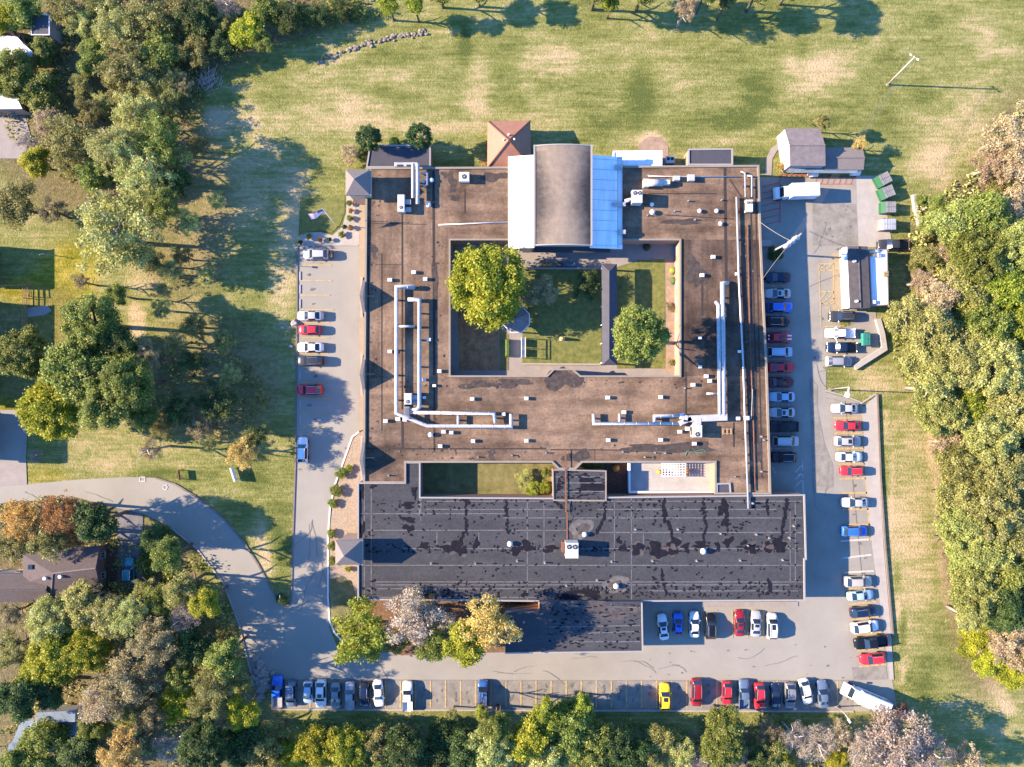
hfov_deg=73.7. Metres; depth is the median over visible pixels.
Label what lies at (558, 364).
garden wall
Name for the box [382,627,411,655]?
broadleaf tree
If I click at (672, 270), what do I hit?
shrub
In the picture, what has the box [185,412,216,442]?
broadleaf tree
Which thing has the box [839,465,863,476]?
parked suv
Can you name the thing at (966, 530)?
broadleaf tree
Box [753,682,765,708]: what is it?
parked suv
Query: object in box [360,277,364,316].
gable pediment
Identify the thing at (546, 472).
shrub
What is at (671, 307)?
shrub
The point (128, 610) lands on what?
broadleaf tree
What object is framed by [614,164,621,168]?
duct fitting
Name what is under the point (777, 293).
parked sedan
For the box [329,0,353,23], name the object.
broadleaf tree
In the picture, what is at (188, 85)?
broadleaf tree
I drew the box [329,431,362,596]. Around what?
gravel bed
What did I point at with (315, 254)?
parked suv
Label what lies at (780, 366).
parked sedan
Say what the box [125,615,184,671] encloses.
broadleaf tree
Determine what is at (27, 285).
wooden fence
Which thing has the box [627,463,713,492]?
roof terrace
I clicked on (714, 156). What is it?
annex
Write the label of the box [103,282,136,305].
broadleaf tree
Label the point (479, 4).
broadleaf tree
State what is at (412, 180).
roof duct
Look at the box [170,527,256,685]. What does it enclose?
kerb
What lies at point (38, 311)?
patio
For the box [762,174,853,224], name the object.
yard hatching
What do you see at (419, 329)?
roof duct
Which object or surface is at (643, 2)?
broadleaf tree
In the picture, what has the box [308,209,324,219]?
flag
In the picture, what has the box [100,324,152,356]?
broadleaf tree
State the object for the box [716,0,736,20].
broadleaf tree
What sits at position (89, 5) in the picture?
broadleaf tree
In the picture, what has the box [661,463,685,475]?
pergola
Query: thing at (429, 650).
broadleaf tree
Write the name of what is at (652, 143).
dirt apron
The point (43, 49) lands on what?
broadleaf tree
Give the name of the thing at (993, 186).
broadleaf tree
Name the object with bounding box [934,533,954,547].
broadleaf tree
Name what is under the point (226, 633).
broadleaf tree
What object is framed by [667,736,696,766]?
broadleaf tree
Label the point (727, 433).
pallet
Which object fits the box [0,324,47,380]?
broadleaf tree
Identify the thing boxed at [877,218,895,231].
dumpster
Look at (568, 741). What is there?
broadleaf tree
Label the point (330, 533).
shrub
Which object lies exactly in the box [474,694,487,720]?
broadleaf tree
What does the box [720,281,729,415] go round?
roof duct
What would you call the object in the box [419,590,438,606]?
broadleaf tree
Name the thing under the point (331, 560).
shrub
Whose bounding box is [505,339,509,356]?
shrub
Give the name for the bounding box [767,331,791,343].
parked hatchback
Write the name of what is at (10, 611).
broadleaf tree
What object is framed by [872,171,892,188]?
dumpster
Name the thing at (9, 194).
broadleaf tree
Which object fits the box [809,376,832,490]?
asphalt patch
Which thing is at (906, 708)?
shrub
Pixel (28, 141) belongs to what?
bare tree
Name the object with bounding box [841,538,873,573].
parking lines
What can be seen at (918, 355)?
broadleaf tree
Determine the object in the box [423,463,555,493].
lawn
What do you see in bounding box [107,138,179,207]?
broadleaf tree
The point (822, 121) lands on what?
broadleaf tree
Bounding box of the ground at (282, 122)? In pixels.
[0,0,1023,766]
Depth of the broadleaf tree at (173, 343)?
118.92 m
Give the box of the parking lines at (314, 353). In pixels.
[299,265,333,427]
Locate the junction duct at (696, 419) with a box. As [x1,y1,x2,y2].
[678,413,727,425]
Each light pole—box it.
[828,386,849,397]
[836,705,850,722]
[886,53,918,85]
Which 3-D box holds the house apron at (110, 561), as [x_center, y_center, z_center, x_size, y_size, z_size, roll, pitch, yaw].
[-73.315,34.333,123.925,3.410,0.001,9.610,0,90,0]
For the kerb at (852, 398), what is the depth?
123.84 m
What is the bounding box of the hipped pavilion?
[487,120,530,166]
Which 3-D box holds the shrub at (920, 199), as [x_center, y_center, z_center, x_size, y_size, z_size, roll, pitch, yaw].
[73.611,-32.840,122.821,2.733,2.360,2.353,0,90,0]
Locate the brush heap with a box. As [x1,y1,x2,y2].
[193,63,222,94]
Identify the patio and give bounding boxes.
[0,115,29,158]
[28,305,51,316]
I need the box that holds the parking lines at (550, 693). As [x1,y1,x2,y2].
[294,681,837,707]
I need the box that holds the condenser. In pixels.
[665,156,673,164]
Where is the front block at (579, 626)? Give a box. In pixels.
[505,600,642,653]
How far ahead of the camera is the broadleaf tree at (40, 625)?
116.10 m
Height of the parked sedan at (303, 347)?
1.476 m
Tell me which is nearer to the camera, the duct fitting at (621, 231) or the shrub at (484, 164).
the duct fitting at (621, 231)
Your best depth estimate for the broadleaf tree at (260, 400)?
119.75 m
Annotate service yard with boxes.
[812,177,878,366]
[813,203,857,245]
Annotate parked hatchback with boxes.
[299,324,320,334]
[302,680,313,702]
[672,612,683,634]
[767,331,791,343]
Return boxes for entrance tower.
[335,533,362,564]
[346,169,371,203]
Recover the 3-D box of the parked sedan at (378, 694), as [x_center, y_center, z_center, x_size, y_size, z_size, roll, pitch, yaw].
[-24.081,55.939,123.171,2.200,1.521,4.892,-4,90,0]
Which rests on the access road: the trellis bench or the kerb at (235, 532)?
the kerb at (235, 532)
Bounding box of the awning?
[787,167,857,172]
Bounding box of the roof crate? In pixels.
[882,271,888,276]
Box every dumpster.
[860,332,870,346]
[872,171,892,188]
[875,184,895,201]
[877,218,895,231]
[879,201,895,213]
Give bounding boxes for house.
[0,35,43,64]
[0,94,31,114]
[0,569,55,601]
[23,544,106,597]
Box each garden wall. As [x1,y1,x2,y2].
[523,363,600,364]
[526,267,600,269]
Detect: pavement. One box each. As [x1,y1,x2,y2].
[359,204,364,430]
[642,602,797,607]
[862,396,893,678]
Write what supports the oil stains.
on the ground at (282, 122)
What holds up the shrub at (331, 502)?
on the gravel bed at (343, 519)
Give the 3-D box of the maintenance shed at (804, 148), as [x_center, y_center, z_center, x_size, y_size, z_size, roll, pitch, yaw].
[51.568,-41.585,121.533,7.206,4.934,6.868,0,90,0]
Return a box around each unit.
[398,195,410,213]
[404,393,416,403]
[404,407,409,418]
[459,172,469,183]
[561,539,578,557]
[630,190,641,205]
[690,422,701,436]
[744,200,752,212]
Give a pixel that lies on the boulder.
(294, 322)
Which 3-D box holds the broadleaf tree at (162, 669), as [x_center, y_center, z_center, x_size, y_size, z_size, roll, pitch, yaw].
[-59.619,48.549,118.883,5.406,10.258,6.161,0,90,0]
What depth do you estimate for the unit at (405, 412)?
118.12 m
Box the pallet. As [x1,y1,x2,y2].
[722,428,732,434]
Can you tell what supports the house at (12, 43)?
on the ground at (282, 122)
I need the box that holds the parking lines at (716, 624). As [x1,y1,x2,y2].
[656,610,763,637]
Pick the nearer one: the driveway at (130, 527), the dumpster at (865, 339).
the dumpster at (865, 339)
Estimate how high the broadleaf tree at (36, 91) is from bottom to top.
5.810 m
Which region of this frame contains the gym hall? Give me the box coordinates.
[508,144,621,252]
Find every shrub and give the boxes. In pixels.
[28,449,42,462]
[275,592,286,605]
[327,498,336,508]
[327,528,335,538]
[327,540,334,550]
[328,555,334,565]
[329,484,341,497]
[334,467,346,478]
[338,231,344,237]
[345,464,352,472]
[347,215,353,221]
[356,148,367,161]
[388,137,399,144]
[480,158,486,166]
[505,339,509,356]
[514,469,533,487]
[523,481,539,494]
[538,479,551,494]
[541,467,551,477]
[612,464,619,471]
[643,244,649,250]
[666,302,675,311]
[669,267,674,274]
[669,359,675,365]
[670,277,675,284]
[767,246,783,262]
[776,161,783,171]
[890,702,909,721]
[906,257,919,270]
[915,194,927,206]
[919,234,934,242]
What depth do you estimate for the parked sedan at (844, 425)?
122.91 m
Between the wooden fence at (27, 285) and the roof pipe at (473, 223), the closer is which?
the roof pipe at (473, 223)
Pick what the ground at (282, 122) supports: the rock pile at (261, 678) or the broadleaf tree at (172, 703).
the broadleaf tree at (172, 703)
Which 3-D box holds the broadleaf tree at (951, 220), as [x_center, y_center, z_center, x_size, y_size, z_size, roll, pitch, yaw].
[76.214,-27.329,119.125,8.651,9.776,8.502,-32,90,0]
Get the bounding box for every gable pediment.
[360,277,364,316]
[360,354,364,394]
[360,436,374,479]
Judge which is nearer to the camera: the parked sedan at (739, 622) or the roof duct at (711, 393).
the roof duct at (711, 393)
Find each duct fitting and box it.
[613,202,625,206]
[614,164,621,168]
[618,230,625,233]
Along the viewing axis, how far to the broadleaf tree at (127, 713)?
115.75 m
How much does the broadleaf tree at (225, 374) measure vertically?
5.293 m
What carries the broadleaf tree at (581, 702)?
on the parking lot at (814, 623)
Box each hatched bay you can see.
[794,462,803,492]
[818,263,844,326]
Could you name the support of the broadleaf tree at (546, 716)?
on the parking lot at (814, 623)
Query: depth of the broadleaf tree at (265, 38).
119.90 m
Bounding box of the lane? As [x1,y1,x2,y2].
[760,177,877,588]
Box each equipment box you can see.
[673,176,679,181]
[687,174,694,182]
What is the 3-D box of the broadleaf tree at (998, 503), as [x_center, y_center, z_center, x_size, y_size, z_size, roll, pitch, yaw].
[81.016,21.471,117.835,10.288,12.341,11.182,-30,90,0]
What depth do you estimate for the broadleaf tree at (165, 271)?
118.98 m
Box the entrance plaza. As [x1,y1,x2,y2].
[298,196,358,245]
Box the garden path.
[765,144,778,175]
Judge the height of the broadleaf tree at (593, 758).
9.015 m
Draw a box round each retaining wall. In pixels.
[852,318,887,369]
[911,194,919,225]
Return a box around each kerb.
[155,477,275,596]
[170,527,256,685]
[271,708,853,711]
[285,246,297,605]
[298,245,357,245]
[327,431,359,641]
[826,390,875,402]
[876,394,893,636]
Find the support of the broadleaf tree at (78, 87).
on the ground at (282, 122)
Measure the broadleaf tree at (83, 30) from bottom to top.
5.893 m
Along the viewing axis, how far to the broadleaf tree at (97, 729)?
115.32 m
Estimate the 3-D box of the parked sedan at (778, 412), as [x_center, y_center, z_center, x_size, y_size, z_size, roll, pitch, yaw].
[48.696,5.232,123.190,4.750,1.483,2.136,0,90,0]
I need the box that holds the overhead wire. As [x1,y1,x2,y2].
[801,60,912,229]
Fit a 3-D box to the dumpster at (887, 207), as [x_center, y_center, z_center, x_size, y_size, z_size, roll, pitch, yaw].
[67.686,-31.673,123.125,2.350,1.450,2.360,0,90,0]
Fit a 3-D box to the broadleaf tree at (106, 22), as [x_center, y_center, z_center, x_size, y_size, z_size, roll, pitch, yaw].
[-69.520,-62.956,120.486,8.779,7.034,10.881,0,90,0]
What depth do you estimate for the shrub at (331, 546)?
123.19 m
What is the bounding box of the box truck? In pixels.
[773,182,819,200]
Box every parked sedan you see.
[297,311,323,320]
[297,342,323,352]
[329,682,341,708]
[372,679,384,706]
[656,613,668,639]
[688,610,700,637]
[733,609,745,635]
[749,610,761,636]
[763,272,790,282]
[764,289,790,298]
[767,362,793,371]
[768,376,792,387]
[768,391,794,402]
[769,407,794,417]
[769,683,781,709]
[815,679,828,707]
[831,402,857,413]
[834,420,860,431]
[835,451,861,462]
[840,497,868,508]
[846,588,873,600]
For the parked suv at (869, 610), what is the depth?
122.68 m
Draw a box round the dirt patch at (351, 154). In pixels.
[340,144,360,165]
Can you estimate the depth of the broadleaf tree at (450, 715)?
119.58 m
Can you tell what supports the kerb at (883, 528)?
on the ground at (282, 122)
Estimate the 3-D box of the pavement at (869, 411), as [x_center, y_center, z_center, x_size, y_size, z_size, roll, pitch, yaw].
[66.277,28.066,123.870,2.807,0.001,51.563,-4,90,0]
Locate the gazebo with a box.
[503,306,529,332]
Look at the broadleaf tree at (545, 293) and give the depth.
118.79 m
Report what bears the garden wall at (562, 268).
on the courtyard paving
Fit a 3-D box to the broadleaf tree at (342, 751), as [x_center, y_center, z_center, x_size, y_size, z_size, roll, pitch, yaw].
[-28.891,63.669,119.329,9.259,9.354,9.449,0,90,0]
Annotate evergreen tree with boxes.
[355,123,383,151]
[405,121,432,149]
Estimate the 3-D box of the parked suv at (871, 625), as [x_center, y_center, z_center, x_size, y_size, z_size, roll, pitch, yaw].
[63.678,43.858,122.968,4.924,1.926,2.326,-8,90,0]
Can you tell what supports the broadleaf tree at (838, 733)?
on the ground at (282, 122)
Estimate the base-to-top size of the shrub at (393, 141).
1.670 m
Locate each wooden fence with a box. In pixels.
[0,284,32,296]
[22,285,27,329]
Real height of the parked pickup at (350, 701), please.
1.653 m
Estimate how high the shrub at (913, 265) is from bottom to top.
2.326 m
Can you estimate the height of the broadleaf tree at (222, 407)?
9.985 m
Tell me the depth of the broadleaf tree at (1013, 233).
113.44 m
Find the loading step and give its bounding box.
[762,240,770,246]
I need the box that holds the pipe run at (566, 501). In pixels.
[565,450,567,538]
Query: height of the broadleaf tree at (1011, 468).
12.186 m
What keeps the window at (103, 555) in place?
in the hipped house at (74, 565)
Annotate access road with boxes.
[0,477,340,679]
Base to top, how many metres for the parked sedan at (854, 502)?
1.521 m
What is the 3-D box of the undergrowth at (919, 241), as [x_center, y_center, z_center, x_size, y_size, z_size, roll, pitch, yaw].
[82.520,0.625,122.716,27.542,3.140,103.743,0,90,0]
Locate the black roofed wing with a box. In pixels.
[357,463,806,601]
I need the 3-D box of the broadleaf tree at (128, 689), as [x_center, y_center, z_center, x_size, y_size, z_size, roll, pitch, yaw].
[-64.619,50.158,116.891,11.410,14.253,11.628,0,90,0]
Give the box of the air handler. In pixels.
[643,179,669,187]
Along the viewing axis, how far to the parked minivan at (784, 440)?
122.35 m
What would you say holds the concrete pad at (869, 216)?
on the service yard at (844, 194)
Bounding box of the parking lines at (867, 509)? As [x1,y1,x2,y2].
[833,403,885,666]
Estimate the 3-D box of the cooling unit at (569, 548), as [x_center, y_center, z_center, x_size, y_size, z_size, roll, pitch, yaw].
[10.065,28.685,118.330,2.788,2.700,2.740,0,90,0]
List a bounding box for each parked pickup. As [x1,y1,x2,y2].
[270,675,283,707]
[344,681,355,710]
[401,680,412,711]
[737,678,750,709]
[769,420,798,432]
[825,327,854,338]
[825,341,856,352]
[853,633,888,649]
[876,238,909,250]
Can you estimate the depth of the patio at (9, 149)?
123.92 m
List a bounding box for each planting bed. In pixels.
[340,600,505,654]
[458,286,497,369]
[604,463,627,492]
[666,260,673,371]
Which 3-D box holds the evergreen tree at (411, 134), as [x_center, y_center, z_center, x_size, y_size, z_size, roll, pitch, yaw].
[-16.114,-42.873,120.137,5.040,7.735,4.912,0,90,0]
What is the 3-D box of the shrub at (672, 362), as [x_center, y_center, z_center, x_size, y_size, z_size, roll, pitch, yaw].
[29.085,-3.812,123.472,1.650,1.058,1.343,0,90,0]
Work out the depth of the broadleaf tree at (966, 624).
117.24 m
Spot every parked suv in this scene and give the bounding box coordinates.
[122,557,136,583]
[296,437,308,462]
[297,355,323,366]
[297,384,322,395]
[303,248,332,259]
[314,679,327,706]
[358,681,369,705]
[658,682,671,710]
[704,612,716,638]
[721,680,732,704]
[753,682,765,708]
[765,316,789,326]
[766,302,792,312]
[770,451,796,463]
[783,682,796,707]
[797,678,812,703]
[825,355,851,366]
[828,310,854,321]
[834,435,860,446]
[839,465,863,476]
[840,525,866,537]
[843,575,871,587]
[849,604,875,617]
[850,618,878,633]
[858,651,885,665]
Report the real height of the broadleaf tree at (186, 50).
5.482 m
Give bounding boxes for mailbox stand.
[229,467,237,481]
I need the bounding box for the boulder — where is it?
[291,319,297,326]
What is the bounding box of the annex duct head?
[394,162,416,166]
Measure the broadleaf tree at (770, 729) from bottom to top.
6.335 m
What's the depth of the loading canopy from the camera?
120.70 m
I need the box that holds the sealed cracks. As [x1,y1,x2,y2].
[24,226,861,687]
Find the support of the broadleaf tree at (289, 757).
on the ground at (282, 122)
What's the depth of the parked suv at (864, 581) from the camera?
122.58 m
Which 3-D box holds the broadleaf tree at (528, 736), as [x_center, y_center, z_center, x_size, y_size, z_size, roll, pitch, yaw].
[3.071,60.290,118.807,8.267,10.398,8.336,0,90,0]
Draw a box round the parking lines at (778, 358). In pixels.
[764,285,789,449]
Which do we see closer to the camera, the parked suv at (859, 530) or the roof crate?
the roof crate
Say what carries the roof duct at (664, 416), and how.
on the flat roofed building
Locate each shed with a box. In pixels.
[31,14,61,43]
[777,128,825,171]
[819,148,864,173]
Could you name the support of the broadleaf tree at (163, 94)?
on the ground at (282, 122)
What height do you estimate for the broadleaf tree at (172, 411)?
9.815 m
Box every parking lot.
[291,246,358,601]
[313,589,896,711]
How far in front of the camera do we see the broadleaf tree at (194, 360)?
116.95 m
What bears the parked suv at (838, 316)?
on the service yard at (844, 194)
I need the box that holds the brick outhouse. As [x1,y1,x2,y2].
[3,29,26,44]
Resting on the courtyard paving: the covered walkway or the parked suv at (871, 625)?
the covered walkway
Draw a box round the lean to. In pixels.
[868,249,888,306]
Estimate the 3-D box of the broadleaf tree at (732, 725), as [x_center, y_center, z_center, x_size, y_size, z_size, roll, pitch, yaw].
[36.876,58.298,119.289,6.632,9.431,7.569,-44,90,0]
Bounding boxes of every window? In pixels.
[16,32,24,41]
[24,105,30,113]
[101,551,105,558]
[101,571,105,578]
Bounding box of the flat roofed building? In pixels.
[363,165,770,493]
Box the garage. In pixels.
[839,246,869,309]
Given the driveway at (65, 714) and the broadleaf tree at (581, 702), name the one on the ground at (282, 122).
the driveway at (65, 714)
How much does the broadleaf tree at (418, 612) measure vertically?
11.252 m
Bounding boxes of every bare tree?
[13,129,48,149]
[136,434,170,460]
[150,723,191,765]
[168,604,200,631]
[214,0,240,20]
[683,742,708,766]
[778,720,812,752]
[794,723,836,765]
[839,705,938,766]
[845,728,879,766]
[913,727,955,766]
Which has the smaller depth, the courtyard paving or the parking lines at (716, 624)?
the parking lines at (716, 624)
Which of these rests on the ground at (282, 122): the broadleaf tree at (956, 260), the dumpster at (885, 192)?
the broadleaf tree at (956, 260)
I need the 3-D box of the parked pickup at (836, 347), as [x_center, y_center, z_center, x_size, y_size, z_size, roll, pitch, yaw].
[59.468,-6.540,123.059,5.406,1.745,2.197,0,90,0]
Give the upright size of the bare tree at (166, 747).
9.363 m
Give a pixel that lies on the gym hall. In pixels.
(562, 198)
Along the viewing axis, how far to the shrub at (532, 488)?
122.57 m
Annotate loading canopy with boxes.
[612,150,661,165]
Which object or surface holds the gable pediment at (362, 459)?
attached to the flat roofed building
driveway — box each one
[0,410,26,485]
[0,412,26,461]
[8,705,89,751]
[118,509,142,588]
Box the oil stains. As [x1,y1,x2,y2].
[284,206,870,703]
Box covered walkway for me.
[600,264,616,364]
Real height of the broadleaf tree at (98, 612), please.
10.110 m
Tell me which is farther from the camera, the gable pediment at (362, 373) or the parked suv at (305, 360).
the parked suv at (305, 360)
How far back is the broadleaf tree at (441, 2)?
117.88 m
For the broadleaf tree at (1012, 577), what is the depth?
114.36 m
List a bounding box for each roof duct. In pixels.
[394,284,512,428]
[398,325,414,327]
[408,297,421,410]
[410,411,496,422]
[411,163,414,197]
[416,163,419,203]
[592,414,679,424]
[652,414,684,421]
[706,392,717,394]
[714,301,721,415]
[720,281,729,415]
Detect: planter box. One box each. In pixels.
[541,263,552,266]
[565,263,575,266]
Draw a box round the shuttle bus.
[840,682,892,715]
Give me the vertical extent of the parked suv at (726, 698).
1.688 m
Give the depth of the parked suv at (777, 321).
122.56 m
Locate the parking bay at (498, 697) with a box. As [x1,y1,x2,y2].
[271,680,852,709]
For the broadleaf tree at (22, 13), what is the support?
on the ground at (282, 122)
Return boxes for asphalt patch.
[531,682,600,687]
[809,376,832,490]
[852,666,887,679]
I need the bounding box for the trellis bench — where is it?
[521,337,525,357]
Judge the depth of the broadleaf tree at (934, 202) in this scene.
118.70 m
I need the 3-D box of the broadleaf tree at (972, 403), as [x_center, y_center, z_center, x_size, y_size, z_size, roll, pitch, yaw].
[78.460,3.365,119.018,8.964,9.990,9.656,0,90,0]
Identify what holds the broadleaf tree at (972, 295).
on the ground at (282, 122)
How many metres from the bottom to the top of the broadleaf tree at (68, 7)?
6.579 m
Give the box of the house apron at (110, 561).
[99,546,117,598]
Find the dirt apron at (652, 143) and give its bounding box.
[638,136,668,164]
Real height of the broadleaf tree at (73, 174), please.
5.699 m
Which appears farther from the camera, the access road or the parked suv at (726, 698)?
the access road
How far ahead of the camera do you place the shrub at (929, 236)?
122.27 m
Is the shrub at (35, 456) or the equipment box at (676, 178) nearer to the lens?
the equipment box at (676, 178)
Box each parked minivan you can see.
[285,680,297,706]
[478,679,488,707]
[690,678,702,705]
[766,612,778,638]
[767,346,791,357]
[771,436,798,445]
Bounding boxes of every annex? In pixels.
[366,145,431,166]
[684,148,732,164]
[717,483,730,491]
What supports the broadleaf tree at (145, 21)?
on the ground at (282, 122)
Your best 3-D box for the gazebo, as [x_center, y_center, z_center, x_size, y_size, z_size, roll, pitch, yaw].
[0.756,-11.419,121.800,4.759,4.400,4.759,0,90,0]
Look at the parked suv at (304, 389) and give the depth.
122.58 m
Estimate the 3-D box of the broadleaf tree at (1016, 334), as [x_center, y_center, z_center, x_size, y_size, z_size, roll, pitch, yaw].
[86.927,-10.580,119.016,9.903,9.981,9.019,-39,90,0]
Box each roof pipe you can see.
[421,172,428,187]
[439,221,507,224]
[648,176,738,177]
[735,197,748,508]
[741,171,745,196]
[747,175,752,196]
[747,224,755,490]
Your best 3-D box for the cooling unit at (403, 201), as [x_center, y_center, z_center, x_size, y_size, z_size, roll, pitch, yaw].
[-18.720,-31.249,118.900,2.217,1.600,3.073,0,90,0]
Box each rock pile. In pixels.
[250,654,275,701]
[316,28,427,63]
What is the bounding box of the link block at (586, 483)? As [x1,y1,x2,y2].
[551,467,607,500]
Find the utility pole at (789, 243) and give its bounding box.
[772,233,801,251]
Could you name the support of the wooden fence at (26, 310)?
on the ground at (282, 122)
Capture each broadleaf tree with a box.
[0,1,18,35]
[0,45,38,102]
[0,177,37,231]
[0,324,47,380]
[0,498,58,540]
[0,526,36,565]
[0,602,34,626]
[0,628,30,670]
[0,674,39,724]
[0,744,31,766]
[1,0,43,30]
[10,659,60,693]
[14,374,82,441]
[15,715,77,766]
[17,70,64,118]
[17,144,53,178]
[22,632,89,686]
[24,593,78,645]
[25,517,73,564]
[26,35,59,66]
[30,106,64,143]
[34,196,70,227]
[36,676,78,711]
[38,113,95,172]
[38,337,123,408]
[39,488,96,534]
[45,0,88,27]
[56,735,105,766]
[57,292,127,352]
[59,578,105,628]
[59,625,116,673]
[62,523,89,549]
[63,8,101,37]
[63,156,81,183]
[68,73,93,96]
[70,272,98,289]
[72,156,116,192]
[73,94,106,124]
[73,498,128,545]
[74,188,175,278]
[75,36,108,77]
[75,708,116,740]
[76,385,130,432]
[77,678,126,724]
[81,0,124,15]
[81,591,133,641]
[83,123,141,178]
[91,0,141,51]
[91,90,114,113]
[91,648,162,719]
[92,38,164,96]
[96,351,165,413]
[96,721,157,766]
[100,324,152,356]
[101,76,140,108]
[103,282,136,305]
[105,593,149,639]
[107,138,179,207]
[108,695,152,731]
[109,90,163,146]
[121,0,175,44]
[125,60,165,103]
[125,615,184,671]
[127,403,161,431]
[128,109,192,165]
[132,338,174,372]
[132,576,162,599]
[132,698,168,735]
[138,27,181,75]
[139,519,173,551]
[142,582,179,616]
[143,185,189,222]
[144,250,165,276]
[148,409,173,440]
[148,651,177,683]
[149,534,192,573]
[150,296,175,324]
[151,80,189,116]
[153,163,193,200]
[155,259,185,286]
[155,682,200,724]
[156,0,191,27]
[157,62,182,88]
[160,568,206,608]
[161,389,198,427]
[162,143,191,170]
[162,328,188,354]
[163,660,197,692]
[170,244,194,267]
[171,71,194,97]
[172,0,217,38]
[173,622,216,666]
[174,34,209,67]
[174,716,228,766]
[175,349,209,378]
[178,207,202,235]
[178,311,206,340]
[184,684,228,723]
[185,135,210,154]
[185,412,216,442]
[186,585,228,618]
[189,667,234,704]
[194,266,217,291]
[195,377,240,419]
[198,433,217,457]
[202,635,247,680]
[205,189,227,211]
[208,29,236,60]
[209,11,233,35]
[211,329,237,356]
[216,623,241,642]
[219,362,243,388]
[221,723,269,766]
[224,432,261,470]
[224,693,263,732]
[227,10,266,48]
[228,671,252,693]
[239,731,285,766]
[245,423,267,447]
[248,0,278,26]
[250,28,275,51]
[251,388,269,410]
[261,718,296,755]
[273,0,303,35]
[275,737,309,766]
[294,722,337,766]
[300,0,331,27]
[320,722,368,766]
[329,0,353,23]
[331,594,395,665]
[358,724,389,762]
[364,747,392,766]
[376,0,400,21]
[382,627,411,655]
[383,722,429,766]
[384,585,455,649]
[403,0,425,22]
[412,742,448,766]
[414,624,447,661]
[417,717,460,766]
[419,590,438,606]
[430,0,448,8]
[441,617,485,668]
[443,705,459,725]
[444,240,526,332]
[447,728,479,766]
[457,592,523,651]
[466,727,517,766]
[473,0,484,7]
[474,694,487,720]
[478,703,513,743]
[499,748,525,766]
[508,709,552,762]
[523,274,560,305]
[524,741,570,766]
[531,694,561,731]
[541,695,601,763]
[568,691,593,721]
[570,718,616,766]
[573,268,600,302]
[586,0,605,10]
[598,755,618,766]
[600,0,619,18]
[600,727,634,765]
[611,305,671,364]
[615,735,653,766]
[634,0,656,12]
[638,745,665,766]
[646,723,680,760]
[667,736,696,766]
[673,0,697,28]
[694,0,717,14]
[698,721,745,766]
[702,704,745,745]
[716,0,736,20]
[725,741,750,766]
[744,0,768,12]
[744,744,773,766]
[753,715,785,743]
[758,735,794,766]
[772,746,796,766]
[811,113,830,128]
[823,742,852,766]
[828,718,854,750]
[850,135,868,149]
[883,293,928,338]
[898,337,944,379]
[904,365,960,406]
[905,268,933,297]
[907,302,959,348]
[910,244,940,271]
[911,392,968,439]
[912,210,937,235]
[919,276,960,315]
[920,193,946,212]
[921,195,979,244]
[923,430,964,459]
[928,337,990,394]
[930,235,959,261]
[930,439,996,493]
[931,475,979,515]
[932,500,992,551]
[933,319,984,365]
[934,259,973,289]
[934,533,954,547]
[941,244,982,269]
[941,737,987,766]
[942,545,986,579]
[943,224,1008,286]
[944,307,960,324]
[945,566,1004,620]
[945,601,989,632]
[946,275,1003,317]
[949,304,977,329]
[950,532,1015,581]
[954,302,1014,363]
[954,385,990,426]
[954,623,994,656]
[955,410,1023,465]
[955,639,978,660]
[956,426,985,440]
[961,190,1012,245]
[962,482,1023,545]
[965,333,1023,398]
[966,145,1012,189]
[967,443,1023,498]
[971,644,1005,678]
[976,259,1023,308]
[977,98,1023,165]
[977,630,1023,664]
[978,582,1023,634]
[980,388,1023,437]
[983,174,1012,196]
[987,617,1023,652]
[988,145,1023,187]
[989,183,1023,220]
[990,504,1023,562]
[991,301,1023,349]
[994,654,1023,691]
[995,343,1023,372]
[995,550,1023,597]
[996,216,1023,274]
[1003,642,1023,673]
[1004,168,1023,206]
[1007,477,1023,498]
[1015,436,1023,475]
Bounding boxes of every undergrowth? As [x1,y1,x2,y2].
[0,0,263,766]
[115,0,854,766]
[892,102,1023,670]
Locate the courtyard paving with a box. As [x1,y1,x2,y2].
[452,245,673,374]
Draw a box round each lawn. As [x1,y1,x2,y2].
[299,196,344,234]
[330,577,356,630]
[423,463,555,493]
[499,329,508,369]
[522,267,601,362]
[617,259,665,368]
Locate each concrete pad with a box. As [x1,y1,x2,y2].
[832,253,842,310]
[842,310,876,324]
[856,176,890,246]
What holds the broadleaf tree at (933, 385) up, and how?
on the ground at (282, 122)
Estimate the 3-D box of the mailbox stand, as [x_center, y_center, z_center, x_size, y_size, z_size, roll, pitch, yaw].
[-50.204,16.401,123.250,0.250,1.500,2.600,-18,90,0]
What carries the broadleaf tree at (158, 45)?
on the ground at (282, 122)

